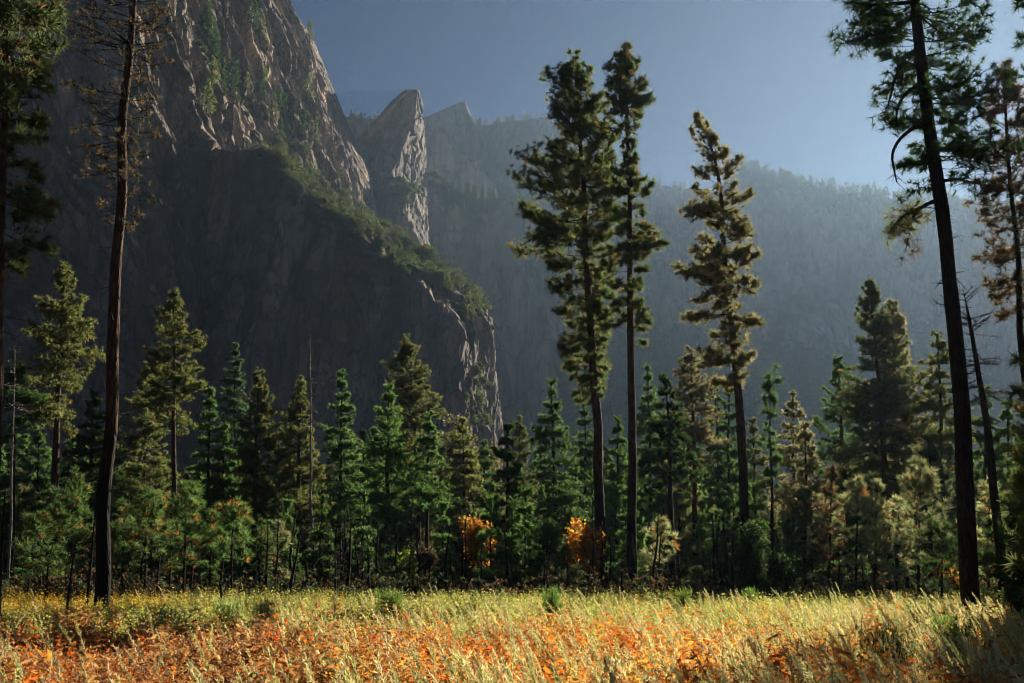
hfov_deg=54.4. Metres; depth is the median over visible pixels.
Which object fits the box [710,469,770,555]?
pine tree
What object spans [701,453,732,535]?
fir tree
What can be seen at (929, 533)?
young pine
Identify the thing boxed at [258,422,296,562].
fir tree
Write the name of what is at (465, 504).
pine tree
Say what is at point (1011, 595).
leafy shrub
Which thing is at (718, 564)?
burnt sapling
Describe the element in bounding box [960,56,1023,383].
tall pine
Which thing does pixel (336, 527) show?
burnt sapling
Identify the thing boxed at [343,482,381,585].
fir tree
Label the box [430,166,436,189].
terrace conifer
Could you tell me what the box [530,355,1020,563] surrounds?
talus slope
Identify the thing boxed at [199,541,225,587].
fir tree
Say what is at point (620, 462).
fir tree
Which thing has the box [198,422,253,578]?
fir tree
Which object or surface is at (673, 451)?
fir tree
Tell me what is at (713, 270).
tall pine
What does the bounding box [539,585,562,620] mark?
green shrub
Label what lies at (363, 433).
fir tree
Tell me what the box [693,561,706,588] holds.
burnt sapling
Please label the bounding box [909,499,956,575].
fir tree
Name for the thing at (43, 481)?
fir tree
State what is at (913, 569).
fir tree
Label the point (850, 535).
fir tree
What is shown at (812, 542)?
pine tree
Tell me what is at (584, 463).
fir tree
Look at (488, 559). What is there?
fir tree
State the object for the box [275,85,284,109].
cliff pine
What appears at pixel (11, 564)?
burnt sapling
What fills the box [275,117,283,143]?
cliff pine
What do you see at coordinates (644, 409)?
fir tree
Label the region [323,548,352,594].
burnt sapling
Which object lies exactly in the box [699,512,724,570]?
burnt sapling
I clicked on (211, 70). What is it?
cliff pine
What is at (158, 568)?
burnt sapling
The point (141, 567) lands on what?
burnt sapling
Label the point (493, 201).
terrace conifer
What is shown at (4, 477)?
fir tree
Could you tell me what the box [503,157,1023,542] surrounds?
forest
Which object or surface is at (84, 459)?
fir tree
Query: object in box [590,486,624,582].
fir tree
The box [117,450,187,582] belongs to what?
pine tree
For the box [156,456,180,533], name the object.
fir tree
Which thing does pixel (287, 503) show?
fir tree
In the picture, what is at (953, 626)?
green shrub
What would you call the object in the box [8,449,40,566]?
fir tree
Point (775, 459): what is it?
pine tree
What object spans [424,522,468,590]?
burnt sapling
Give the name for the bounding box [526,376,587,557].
fir tree
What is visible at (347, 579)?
burnt sapling
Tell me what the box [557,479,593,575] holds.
pine tree
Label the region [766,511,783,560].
fir tree
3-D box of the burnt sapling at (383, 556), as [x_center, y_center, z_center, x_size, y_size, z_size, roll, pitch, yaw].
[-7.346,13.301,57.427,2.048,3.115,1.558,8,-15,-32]
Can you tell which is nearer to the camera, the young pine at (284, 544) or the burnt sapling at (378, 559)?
the young pine at (284, 544)
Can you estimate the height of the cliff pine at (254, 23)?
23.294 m
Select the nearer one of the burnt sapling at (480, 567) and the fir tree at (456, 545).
the burnt sapling at (480, 567)
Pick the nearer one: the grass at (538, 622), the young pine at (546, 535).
the grass at (538, 622)
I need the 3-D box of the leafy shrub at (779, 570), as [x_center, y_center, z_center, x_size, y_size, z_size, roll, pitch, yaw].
[10.937,9.880,40.790,1.910,2.892,2.035,5,-13,-22]
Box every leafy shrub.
[381,545,425,593]
[725,515,772,601]
[761,547,801,599]
[995,562,1023,621]
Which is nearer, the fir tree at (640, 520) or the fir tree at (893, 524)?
the fir tree at (640, 520)
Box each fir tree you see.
[0,445,17,499]
[0,446,21,577]
[3,434,35,498]
[4,424,60,559]
[7,530,32,593]
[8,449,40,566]
[18,523,39,578]
[20,459,84,578]
[26,487,69,591]
[39,446,51,498]
[42,446,88,569]
[58,456,134,579]
[59,387,132,565]
[59,439,78,556]
[69,540,89,580]
[81,415,147,579]
[91,516,113,578]
[124,472,151,573]
[128,535,148,579]
[147,482,161,567]
[147,519,169,581]
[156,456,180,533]
[161,475,208,589]
[179,386,228,578]
[196,497,248,581]
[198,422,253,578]
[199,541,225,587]
[206,487,249,581]
[211,342,254,538]
[228,497,250,576]
[240,476,261,577]
[248,463,274,570]
[250,519,281,581]
[257,498,283,575]
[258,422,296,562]
[268,494,309,583]
[283,524,303,587]
[288,448,336,568]
[288,484,329,575]
[290,475,307,520]
[301,493,332,591]
[312,368,372,575]
[316,528,336,592]
[325,458,392,576]
[326,452,333,464]
[330,544,339,581]
[342,428,384,562]
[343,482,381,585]
[344,426,384,576]
[352,383,433,569]
[353,525,374,580]
[378,508,409,581]
[378,515,395,576]
[407,410,461,576]
[412,445,446,563]
[428,497,466,580]
[431,416,487,554]
[431,544,442,582]
[436,491,469,578]
[440,535,458,583]
[455,422,556,566]
[457,508,476,577]
[458,457,477,501]
[460,438,505,565]
[472,511,499,576]
[473,489,513,588]
[490,499,524,587]
[502,493,528,577]
[508,481,543,578]
[511,480,538,581]
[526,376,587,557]
[526,471,552,556]
[526,485,569,578]
[528,446,566,538]
[556,511,579,585]
[561,402,613,579]
[580,473,606,579]
[587,414,645,562]
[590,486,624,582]
[591,448,612,578]
[594,463,616,574]
[607,480,643,562]
[612,469,663,578]
[613,489,644,581]
[613,511,650,586]
[616,488,649,573]
[619,362,682,551]
[627,468,663,575]
[636,494,657,579]
[637,372,714,581]
[637,453,655,509]
[647,445,690,573]
[648,473,684,578]
[666,519,687,577]
[684,473,716,573]
[685,510,719,584]
[687,537,703,573]
[699,373,738,563]
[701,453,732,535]
[701,508,730,574]
[702,390,749,576]
[707,495,734,580]
[720,483,739,563]
[728,500,750,586]
[730,417,782,542]
[733,477,770,568]
[763,389,820,560]
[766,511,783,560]
[770,516,808,570]
[774,493,780,524]
[777,421,834,574]
[780,515,798,570]
[813,523,832,579]
[824,471,877,583]
[825,474,873,574]
[851,474,893,579]
[869,472,914,574]
[877,453,911,554]
[887,329,995,562]
[890,492,927,580]
[891,540,902,577]
[909,433,957,583]
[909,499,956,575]
[909,548,922,585]
[945,442,954,487]
[946,458,957,569]
[951,481,991,566]
[955,384,1012,583]
[974,459,1000,529]
[994,399,1018,573]
[1013,436,1022,551]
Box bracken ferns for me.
[0,589,1023,682]
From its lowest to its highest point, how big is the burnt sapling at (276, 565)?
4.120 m
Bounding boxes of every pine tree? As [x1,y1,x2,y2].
[0,455,49,578]
[1,363,50,576]
[5,261,105,579]
[73,486,95,577]
[92,471,151,580]
[115,361,176,579]
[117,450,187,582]
[132,286,208,588]
[164,470,205,579]
[196,455,249,561]
[214,366,290,575]
[262,374,333,573]
[263,494,305,568]
[303,481,333,555]
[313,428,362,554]
[349,436,368,464]
[357,458,415,566]
[374,334,458,574]
[379,429,438,556]
[391,487,444,566]
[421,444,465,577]
[438,481,469,577]
[452,465,505,565]
[498,461,527,500]
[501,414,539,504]
[557,446,588,487]
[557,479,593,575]
[578,479,594,574]
[653,459,710,580]
[663,344,730,571]
[680,446,716,562]
[702,451,736,470]
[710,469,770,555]
[755,362,787,557]
[798,527,824,567]
[801,531,826,571]
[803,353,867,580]
[807,467,876,581]
[820,278,938,577]
[820,440,877,547]
[856,298,946,576]
[908,469,958,579]
[974,443,1005,485]
[998,347,1023,576]
[999,289,1023,578]
[1003,287,1023,578]
[1007,395,1023,604]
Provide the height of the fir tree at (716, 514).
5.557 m
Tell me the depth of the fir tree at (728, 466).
79.75 m
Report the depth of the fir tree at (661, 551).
109.62 m
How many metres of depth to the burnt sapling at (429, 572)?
51.79 m
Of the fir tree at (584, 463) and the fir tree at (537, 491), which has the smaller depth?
the fir tree at (584, 463)
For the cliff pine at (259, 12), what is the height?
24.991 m
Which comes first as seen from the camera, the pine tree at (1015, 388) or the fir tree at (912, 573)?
the pine tree at (1015, 388)
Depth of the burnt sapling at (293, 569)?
41.79 m
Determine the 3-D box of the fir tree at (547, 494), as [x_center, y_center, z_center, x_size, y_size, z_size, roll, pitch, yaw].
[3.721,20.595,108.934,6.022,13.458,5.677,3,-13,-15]
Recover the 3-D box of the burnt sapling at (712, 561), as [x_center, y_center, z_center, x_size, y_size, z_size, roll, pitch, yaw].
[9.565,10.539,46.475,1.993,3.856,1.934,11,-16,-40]
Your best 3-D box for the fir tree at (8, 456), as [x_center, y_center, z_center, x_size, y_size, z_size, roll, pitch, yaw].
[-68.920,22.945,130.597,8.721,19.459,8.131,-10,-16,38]
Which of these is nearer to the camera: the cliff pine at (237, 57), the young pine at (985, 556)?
the young pine at (985, 556)
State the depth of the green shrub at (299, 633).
15.82 m
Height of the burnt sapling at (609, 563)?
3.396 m
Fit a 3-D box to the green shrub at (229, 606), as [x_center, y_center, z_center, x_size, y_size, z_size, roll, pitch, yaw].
[-6.606,6.473,23.162,0.868,1.188,0.856,0,-12,0]
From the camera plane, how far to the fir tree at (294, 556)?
52.63 m
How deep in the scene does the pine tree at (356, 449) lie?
175.62 m
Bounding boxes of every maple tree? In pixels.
[411,541,439,583]
[458,514,498,585]
[562,517,611,593]
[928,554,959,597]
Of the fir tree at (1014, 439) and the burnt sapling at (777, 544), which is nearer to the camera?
the burnt sapling at (777, 544)
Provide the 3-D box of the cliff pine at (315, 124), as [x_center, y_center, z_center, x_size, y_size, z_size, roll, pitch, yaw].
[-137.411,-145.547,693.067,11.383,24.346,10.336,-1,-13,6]
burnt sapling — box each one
[0,484,21,615]
[2,545,19,578]
[16,552,35,597]
[23,545,63,596]
[44,548,78,590]
[61,540,99,614]
[73,494,111,608]
[75,561,94,595]
[126,535,157,586]
[147,544,166,589]
[164,526,214,594]
[198,567,237,609]
[204,546,236,592]
[235,563,254,590]
[237,519,265,587]
[255,522,278,594]
[257,507,318,583]
[259,521,293,590]
[262,553,284,587]
[274,525,311,596]
[298,521,324,587]
[299,531,314,584]
[312,518,348,593]
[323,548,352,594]
[324,511,363,598]
[325,514,363,589]
[327,549,343,600]
[346,529,365,586]
[350,529,391,591]
[352,535,378,584]
[360,515,403,587]
[360,555,388,582]
[374,517,418,590]
[378,545,385,586]
[392,545,432,591]
[399,517,434,589]
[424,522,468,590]
[424,564,437,588]
[425,550,452,591]
[448,554,458,590]
[449,513,483,587]
[452,524,485,593]
[452,534,472,580]
[470,535,493,591]
[488,514,520,585]
[531,551,556,593]
[533,536,554,583]
[578,524,614,586]
[582,522,617,590]
[604,536,623,584]
[612,556,629,593]
[617,529,655,585]
[621,552,642,587]
[640,514,672,595]
[662,524,692,587]
[663,547,686,589]
[668,537,698,590]
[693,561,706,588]
[698,528,725,586]
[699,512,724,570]
[701,513,738,594]
[715,527,738,587]
[717,533,735,575]
[719,525,739,590]
[769,527,782,557]
[773,518,798,565]
[806,558,817,590]
[830,552,857,596]
[831,511,861,582]
[851,559,879,598]
[876,507,916,591]
[878,518,909,587]
[923,559,955,601]
[940,512,958,571]
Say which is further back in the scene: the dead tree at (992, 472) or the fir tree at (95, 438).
the fir tree at (95, 438)
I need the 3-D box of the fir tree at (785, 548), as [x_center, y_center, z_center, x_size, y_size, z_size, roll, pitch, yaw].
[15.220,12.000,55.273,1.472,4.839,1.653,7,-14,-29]
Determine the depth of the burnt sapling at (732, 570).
45.41 m
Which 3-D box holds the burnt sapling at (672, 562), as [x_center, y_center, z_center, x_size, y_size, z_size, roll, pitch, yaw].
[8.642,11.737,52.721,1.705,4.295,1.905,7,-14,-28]
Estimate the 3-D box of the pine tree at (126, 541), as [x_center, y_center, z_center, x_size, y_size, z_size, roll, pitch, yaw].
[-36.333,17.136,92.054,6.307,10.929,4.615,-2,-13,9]
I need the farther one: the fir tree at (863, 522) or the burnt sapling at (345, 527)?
the fir tree at (863, 522)
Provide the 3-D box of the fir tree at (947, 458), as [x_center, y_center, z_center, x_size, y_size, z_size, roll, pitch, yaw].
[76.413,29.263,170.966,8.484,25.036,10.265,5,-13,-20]
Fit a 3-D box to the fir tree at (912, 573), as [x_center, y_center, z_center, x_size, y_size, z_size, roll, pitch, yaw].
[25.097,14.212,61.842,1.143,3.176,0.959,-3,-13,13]
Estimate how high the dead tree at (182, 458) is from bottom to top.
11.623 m
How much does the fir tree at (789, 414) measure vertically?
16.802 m
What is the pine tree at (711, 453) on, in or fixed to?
on the ground
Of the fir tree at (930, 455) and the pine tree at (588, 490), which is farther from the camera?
the pine tree at (588, 490)
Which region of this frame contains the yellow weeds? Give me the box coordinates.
[0,583,1023,682]
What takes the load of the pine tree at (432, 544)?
on the ground
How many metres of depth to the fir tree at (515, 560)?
50.07 m
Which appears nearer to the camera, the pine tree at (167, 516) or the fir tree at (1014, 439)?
the pine tree at (167, 516)
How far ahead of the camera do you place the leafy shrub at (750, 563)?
38.83 m
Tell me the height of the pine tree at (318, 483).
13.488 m
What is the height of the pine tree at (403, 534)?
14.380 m
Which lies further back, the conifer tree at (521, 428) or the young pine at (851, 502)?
the conifer tree at (521, 428)
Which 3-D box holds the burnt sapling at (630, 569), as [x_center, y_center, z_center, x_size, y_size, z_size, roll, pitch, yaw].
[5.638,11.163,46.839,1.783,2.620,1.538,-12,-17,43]
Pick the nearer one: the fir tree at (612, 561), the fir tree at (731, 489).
the fir tree at (731, 489)
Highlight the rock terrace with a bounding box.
[421,167,567,451]
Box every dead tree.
[2,346,30,581]
[178,428,188,534]
[298,326,322,570]
[818,449,829,570]
[932,285,1015,611]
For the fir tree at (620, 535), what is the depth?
51.00 m
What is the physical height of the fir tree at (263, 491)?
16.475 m
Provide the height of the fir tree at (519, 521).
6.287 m
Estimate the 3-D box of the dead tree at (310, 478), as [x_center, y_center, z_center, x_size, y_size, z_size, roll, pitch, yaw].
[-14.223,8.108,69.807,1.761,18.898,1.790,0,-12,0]
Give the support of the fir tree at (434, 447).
on the ground
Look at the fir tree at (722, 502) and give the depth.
66.85 m
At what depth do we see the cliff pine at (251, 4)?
621.17 m
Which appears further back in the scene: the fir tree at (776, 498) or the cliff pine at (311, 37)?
the cliff pine at (311, 37)
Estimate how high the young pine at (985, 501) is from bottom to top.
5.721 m
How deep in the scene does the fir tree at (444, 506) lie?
65.47 m
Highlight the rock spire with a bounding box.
[357,88,430,249]
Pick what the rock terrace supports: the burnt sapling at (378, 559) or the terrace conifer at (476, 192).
the terrace conifer at (476, 192)
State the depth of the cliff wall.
1661.61 m
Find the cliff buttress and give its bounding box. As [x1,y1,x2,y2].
[199,146,505,493]
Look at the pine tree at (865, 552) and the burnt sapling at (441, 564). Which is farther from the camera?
the pine tree at (865, 552)
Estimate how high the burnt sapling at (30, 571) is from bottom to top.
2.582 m
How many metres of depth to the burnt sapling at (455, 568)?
50.78 m
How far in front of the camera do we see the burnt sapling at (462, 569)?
46.55 m
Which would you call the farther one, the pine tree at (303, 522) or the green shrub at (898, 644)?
the pine tree at (303, 522)
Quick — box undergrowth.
[2,559,1011,608]
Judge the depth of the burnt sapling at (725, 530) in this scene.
53.15 m
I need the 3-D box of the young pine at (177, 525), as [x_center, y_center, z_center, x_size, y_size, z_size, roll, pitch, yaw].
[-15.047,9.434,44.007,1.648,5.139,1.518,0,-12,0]
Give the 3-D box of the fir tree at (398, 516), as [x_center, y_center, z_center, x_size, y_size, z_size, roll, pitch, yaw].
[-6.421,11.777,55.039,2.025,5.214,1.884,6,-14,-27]
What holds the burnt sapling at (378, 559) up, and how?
on the ground
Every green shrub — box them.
[140,603,193,639]
[211,595,247,625]
[247,596,279,628]
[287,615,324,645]
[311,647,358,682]
[374,587,405,614]
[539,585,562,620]
[600,653,628,682]
[675,587,693,613]
[741,586,758,606]
[861,622,922,677]
[918,610,977,662]
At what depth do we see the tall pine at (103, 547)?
32.55 m
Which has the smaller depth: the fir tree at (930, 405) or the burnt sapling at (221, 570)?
the burnt sapling at (221, 570)
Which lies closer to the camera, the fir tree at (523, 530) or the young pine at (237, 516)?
the young pine at (237, 516)
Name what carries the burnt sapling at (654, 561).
on the ground
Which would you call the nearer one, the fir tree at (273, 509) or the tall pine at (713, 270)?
the tall pine at (713, 270)
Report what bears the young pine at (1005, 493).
on the ground
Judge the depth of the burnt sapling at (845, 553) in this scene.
56.63 m
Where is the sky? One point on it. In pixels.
(766, 79)
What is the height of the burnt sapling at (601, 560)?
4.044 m
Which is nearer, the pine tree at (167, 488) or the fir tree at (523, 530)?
the fir tree at (523, 530)
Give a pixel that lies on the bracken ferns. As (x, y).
(182, 651)
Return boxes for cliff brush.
[194,15,513,425]
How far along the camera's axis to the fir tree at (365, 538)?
63.37 m
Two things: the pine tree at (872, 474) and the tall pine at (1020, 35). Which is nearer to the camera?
the tall pine at (1020, 35)
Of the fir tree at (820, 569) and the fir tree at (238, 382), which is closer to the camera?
the fir tree at (820, 569)
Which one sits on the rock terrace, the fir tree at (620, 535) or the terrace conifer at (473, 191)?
the terrace conifer at (473, 191)
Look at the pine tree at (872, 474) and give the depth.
146.19 m
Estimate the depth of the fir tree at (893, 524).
108.64 m
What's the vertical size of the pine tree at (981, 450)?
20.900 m
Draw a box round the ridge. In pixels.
[671,171,1023,402]
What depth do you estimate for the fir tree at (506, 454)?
65.28 m
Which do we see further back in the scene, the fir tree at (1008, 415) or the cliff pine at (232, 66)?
the cliff pine at (232, 66)
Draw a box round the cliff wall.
[346,101,714,354]
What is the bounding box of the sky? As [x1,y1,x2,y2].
[290,0,1023,207]
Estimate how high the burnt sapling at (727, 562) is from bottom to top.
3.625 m
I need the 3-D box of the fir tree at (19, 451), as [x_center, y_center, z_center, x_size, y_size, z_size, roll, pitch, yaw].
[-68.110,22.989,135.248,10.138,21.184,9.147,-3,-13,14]
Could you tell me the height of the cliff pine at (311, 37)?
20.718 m
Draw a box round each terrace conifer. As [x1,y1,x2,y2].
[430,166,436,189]
[440,175,448,199]
[456,183,463,208]
[463,181,470,203]
[466,180,471,201]
[469,185,477,210]
[473,181,478,200]
[478,182,486,207]
[486,186,491,201]
[489,185,496,211]
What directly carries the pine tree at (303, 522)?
on the ground
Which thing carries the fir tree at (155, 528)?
on the ground
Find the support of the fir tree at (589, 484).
on the ground
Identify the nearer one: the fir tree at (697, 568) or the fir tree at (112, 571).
the fir tree at (112, 571)
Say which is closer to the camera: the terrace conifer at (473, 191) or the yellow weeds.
the yellow weeds
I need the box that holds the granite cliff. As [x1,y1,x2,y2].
[0,0,377,493]
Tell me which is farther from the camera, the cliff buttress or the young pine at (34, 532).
the cliff buttress
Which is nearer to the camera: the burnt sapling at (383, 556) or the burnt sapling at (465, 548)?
the burnt sapling at (465, 548)
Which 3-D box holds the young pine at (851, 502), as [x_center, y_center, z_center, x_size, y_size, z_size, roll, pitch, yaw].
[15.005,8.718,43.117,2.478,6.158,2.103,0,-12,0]
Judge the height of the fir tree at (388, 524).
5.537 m
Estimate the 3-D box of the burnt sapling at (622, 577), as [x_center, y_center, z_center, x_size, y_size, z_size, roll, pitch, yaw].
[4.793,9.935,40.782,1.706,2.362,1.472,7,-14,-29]
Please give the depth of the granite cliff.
436.64 m
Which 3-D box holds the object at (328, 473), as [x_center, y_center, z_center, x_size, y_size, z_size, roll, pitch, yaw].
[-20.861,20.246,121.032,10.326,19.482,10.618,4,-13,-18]
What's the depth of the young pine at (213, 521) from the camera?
45.00 m
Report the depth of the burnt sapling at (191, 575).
41.92 m
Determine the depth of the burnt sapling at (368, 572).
43.20 m
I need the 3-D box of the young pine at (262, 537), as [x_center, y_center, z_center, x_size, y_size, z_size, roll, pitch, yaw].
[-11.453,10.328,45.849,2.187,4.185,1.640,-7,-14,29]
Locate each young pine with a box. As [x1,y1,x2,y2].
[12,508,65,590]
[33,464,95,600]
[92,502,142,597]
[114,477,174,590]
[150,478,215,594]
[155,498,188,590]
[189,508,240,592]
[209,494,256,598]
[240,522,283,590]
[258,519,292,585]
[521,522,573,586]
[545,535,586,591]
[639,516,679,589]
[775,486,828,584]
[806,464,847,588]
[829,475,888,591]
[848,478,897,590]
[873,494,916,596]
[889,454,950,593]
[908,514,959,604]
[956,475,1012,592]
[978,492,1023,605]
[985,442,1023,592]
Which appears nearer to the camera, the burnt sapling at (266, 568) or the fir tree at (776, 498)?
the burnt sapling at (266, 568)
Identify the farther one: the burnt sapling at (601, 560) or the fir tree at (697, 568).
the fir tree at (697, 568)
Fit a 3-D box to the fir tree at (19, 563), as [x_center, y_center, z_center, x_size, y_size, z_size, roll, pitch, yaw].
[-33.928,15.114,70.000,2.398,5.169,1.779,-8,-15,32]
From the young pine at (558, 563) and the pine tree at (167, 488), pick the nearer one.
the young pine at (558, 563)
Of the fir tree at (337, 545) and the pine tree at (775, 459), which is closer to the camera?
the fir tree at (337, 545)
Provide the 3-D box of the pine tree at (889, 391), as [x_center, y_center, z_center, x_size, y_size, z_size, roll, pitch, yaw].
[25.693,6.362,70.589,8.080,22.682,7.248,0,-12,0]
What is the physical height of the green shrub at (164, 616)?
1.180 m
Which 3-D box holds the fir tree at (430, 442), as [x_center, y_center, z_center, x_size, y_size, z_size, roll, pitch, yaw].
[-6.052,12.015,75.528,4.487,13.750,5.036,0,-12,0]
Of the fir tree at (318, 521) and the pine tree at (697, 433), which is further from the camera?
the fir tree at (318, 521)
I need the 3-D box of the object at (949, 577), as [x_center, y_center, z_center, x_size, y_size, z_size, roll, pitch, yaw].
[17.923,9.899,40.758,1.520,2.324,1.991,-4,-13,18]
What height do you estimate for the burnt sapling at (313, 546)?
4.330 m
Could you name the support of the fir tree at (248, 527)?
on the ground
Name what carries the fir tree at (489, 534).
on the ground
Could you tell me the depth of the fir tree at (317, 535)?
50.97 m
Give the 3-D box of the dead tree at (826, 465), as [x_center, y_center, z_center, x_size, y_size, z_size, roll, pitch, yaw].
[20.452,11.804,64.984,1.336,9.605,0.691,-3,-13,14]
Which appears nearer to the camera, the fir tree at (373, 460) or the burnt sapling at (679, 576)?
the burnt sapling at (679, 576)
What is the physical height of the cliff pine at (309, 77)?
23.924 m
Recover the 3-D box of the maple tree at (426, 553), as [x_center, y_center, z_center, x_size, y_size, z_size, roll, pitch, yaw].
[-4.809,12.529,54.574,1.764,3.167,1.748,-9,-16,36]
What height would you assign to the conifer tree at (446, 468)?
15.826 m
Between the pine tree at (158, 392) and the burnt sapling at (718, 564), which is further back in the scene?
the pine tree at (158, 392)
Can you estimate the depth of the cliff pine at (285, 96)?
655.16 m
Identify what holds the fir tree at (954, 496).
on the ground
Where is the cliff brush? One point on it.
(336, 202)
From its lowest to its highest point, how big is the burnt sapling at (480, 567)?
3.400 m
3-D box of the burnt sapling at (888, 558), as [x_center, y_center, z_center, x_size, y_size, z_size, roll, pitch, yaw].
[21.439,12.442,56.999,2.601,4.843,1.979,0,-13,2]
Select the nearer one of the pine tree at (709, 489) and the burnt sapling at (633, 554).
the burnt sapling at (633, 554)
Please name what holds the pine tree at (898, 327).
on the ground
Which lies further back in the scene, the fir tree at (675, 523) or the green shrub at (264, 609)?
the fir tree at (675, 523)
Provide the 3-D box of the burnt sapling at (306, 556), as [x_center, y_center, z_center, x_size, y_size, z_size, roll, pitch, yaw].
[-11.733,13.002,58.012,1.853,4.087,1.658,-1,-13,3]
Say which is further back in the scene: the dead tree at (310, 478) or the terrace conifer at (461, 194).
the terrace conifer at (461, 194)
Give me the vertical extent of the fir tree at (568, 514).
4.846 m
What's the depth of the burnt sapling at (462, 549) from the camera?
55.13 m
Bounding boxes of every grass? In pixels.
[0,583,1023,682]
[3,592,1022,682]
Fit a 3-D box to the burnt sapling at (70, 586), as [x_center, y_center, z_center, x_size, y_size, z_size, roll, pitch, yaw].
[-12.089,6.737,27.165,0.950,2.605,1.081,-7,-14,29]
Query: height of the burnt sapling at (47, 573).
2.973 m
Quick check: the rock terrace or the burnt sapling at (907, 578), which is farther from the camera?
the rock terrace
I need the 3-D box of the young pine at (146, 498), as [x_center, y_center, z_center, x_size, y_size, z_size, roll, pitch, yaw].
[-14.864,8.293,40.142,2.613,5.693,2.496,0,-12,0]
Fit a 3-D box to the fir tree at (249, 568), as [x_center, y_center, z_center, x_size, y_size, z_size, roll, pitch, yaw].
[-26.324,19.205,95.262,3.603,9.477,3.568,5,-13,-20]
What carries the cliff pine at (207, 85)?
on the granite cliff
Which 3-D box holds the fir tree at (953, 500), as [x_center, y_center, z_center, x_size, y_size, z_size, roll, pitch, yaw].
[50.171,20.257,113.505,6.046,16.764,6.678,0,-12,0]
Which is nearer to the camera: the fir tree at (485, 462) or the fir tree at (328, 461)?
the fir tree at (485, 462)
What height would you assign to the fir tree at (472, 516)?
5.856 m
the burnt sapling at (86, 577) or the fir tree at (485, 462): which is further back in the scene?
the fir tree at (485, 462)
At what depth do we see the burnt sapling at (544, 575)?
40.59 m
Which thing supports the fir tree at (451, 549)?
on the ground
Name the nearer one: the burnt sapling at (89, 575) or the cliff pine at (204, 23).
the burnt sapling at (89, 575)
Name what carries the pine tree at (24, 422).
on the ground
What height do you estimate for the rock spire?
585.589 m
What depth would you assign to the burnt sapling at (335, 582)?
39.36 m
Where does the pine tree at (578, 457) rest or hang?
on the ground
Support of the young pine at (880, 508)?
on the ground
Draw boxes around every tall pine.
[0,0,72,506]
[56,0,181,613]
[503,46,625,587]
[560,250,614,529]
[596,40,671,587]
[669,110,768,586]
[823,0,1023,614]
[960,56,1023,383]
[1000,0,1023,80]
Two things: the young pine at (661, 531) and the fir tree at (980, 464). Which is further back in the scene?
the fir tree at (980, 464)
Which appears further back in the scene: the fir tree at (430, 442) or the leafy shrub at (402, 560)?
the fir tree at (430, 442)
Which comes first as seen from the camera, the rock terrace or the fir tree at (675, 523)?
the fir tree at (675, 523)
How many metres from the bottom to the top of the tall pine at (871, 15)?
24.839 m
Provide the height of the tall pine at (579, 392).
19.305 m
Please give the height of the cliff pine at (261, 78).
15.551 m
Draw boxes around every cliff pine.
[197,4,216,44]
[198,79,217,117]
[204,67,215,106]
[205,3,214,24]
[206,15,221,59]
[208,55,219,87]
[212,38,220,64]
[219,57,228,90]
[225,58,240,96]
[233,54,241,86]
[237,63,252,96]
[240,68,249,82]
[246,0,255,21]
[249,0,258,33]
[255,73,266,92]
[255,81,264,109]
[256,8,267,43]
[257,61,268,82]
[263,99,270,119]
[270,91,279,116]
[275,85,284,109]
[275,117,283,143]
[280,93,288,122]
[297,109,306,141]
[302,70,316,100]
[306,20,314,42]
[311,116,321,148]
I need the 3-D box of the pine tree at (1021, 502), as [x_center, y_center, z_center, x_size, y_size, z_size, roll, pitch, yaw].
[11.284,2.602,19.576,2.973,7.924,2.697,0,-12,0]
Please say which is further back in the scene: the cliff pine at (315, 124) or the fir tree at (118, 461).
the cliff pine at (315, 124)
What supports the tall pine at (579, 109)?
on the ground
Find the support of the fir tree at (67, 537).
on the ground
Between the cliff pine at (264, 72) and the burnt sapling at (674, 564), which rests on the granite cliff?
the cliff pine at (264, 72)
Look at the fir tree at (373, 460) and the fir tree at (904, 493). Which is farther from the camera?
the fir tree at (904, 493)
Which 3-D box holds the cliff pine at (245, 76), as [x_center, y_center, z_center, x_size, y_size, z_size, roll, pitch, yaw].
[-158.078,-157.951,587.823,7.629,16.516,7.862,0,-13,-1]
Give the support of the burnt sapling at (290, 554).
on the ground
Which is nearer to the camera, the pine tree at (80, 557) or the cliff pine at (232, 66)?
the pine tree at (80, 557)
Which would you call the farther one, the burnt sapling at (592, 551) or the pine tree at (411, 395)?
the pine tree at (411, 395)
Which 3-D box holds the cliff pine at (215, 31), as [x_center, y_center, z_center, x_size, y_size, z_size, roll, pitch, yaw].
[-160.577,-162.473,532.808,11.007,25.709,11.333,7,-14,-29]
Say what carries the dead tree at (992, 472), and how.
on the ground
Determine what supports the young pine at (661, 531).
on the ground
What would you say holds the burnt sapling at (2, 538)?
on the ground
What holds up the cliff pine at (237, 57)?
on the granite cliff
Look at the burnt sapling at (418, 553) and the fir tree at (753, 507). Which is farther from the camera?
the fir tree at (753, 507)
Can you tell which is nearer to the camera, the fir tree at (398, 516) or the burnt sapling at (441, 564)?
the burnt sapling at (441, 564)
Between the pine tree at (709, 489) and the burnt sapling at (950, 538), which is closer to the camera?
the burnt sapling at (950, 538)
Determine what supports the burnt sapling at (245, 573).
on the ground
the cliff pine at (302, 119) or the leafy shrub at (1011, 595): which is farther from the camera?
the cliff pine at (302, 119)
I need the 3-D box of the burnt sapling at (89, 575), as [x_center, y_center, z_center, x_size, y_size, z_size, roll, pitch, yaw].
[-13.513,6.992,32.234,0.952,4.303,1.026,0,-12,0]
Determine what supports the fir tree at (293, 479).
on the ground

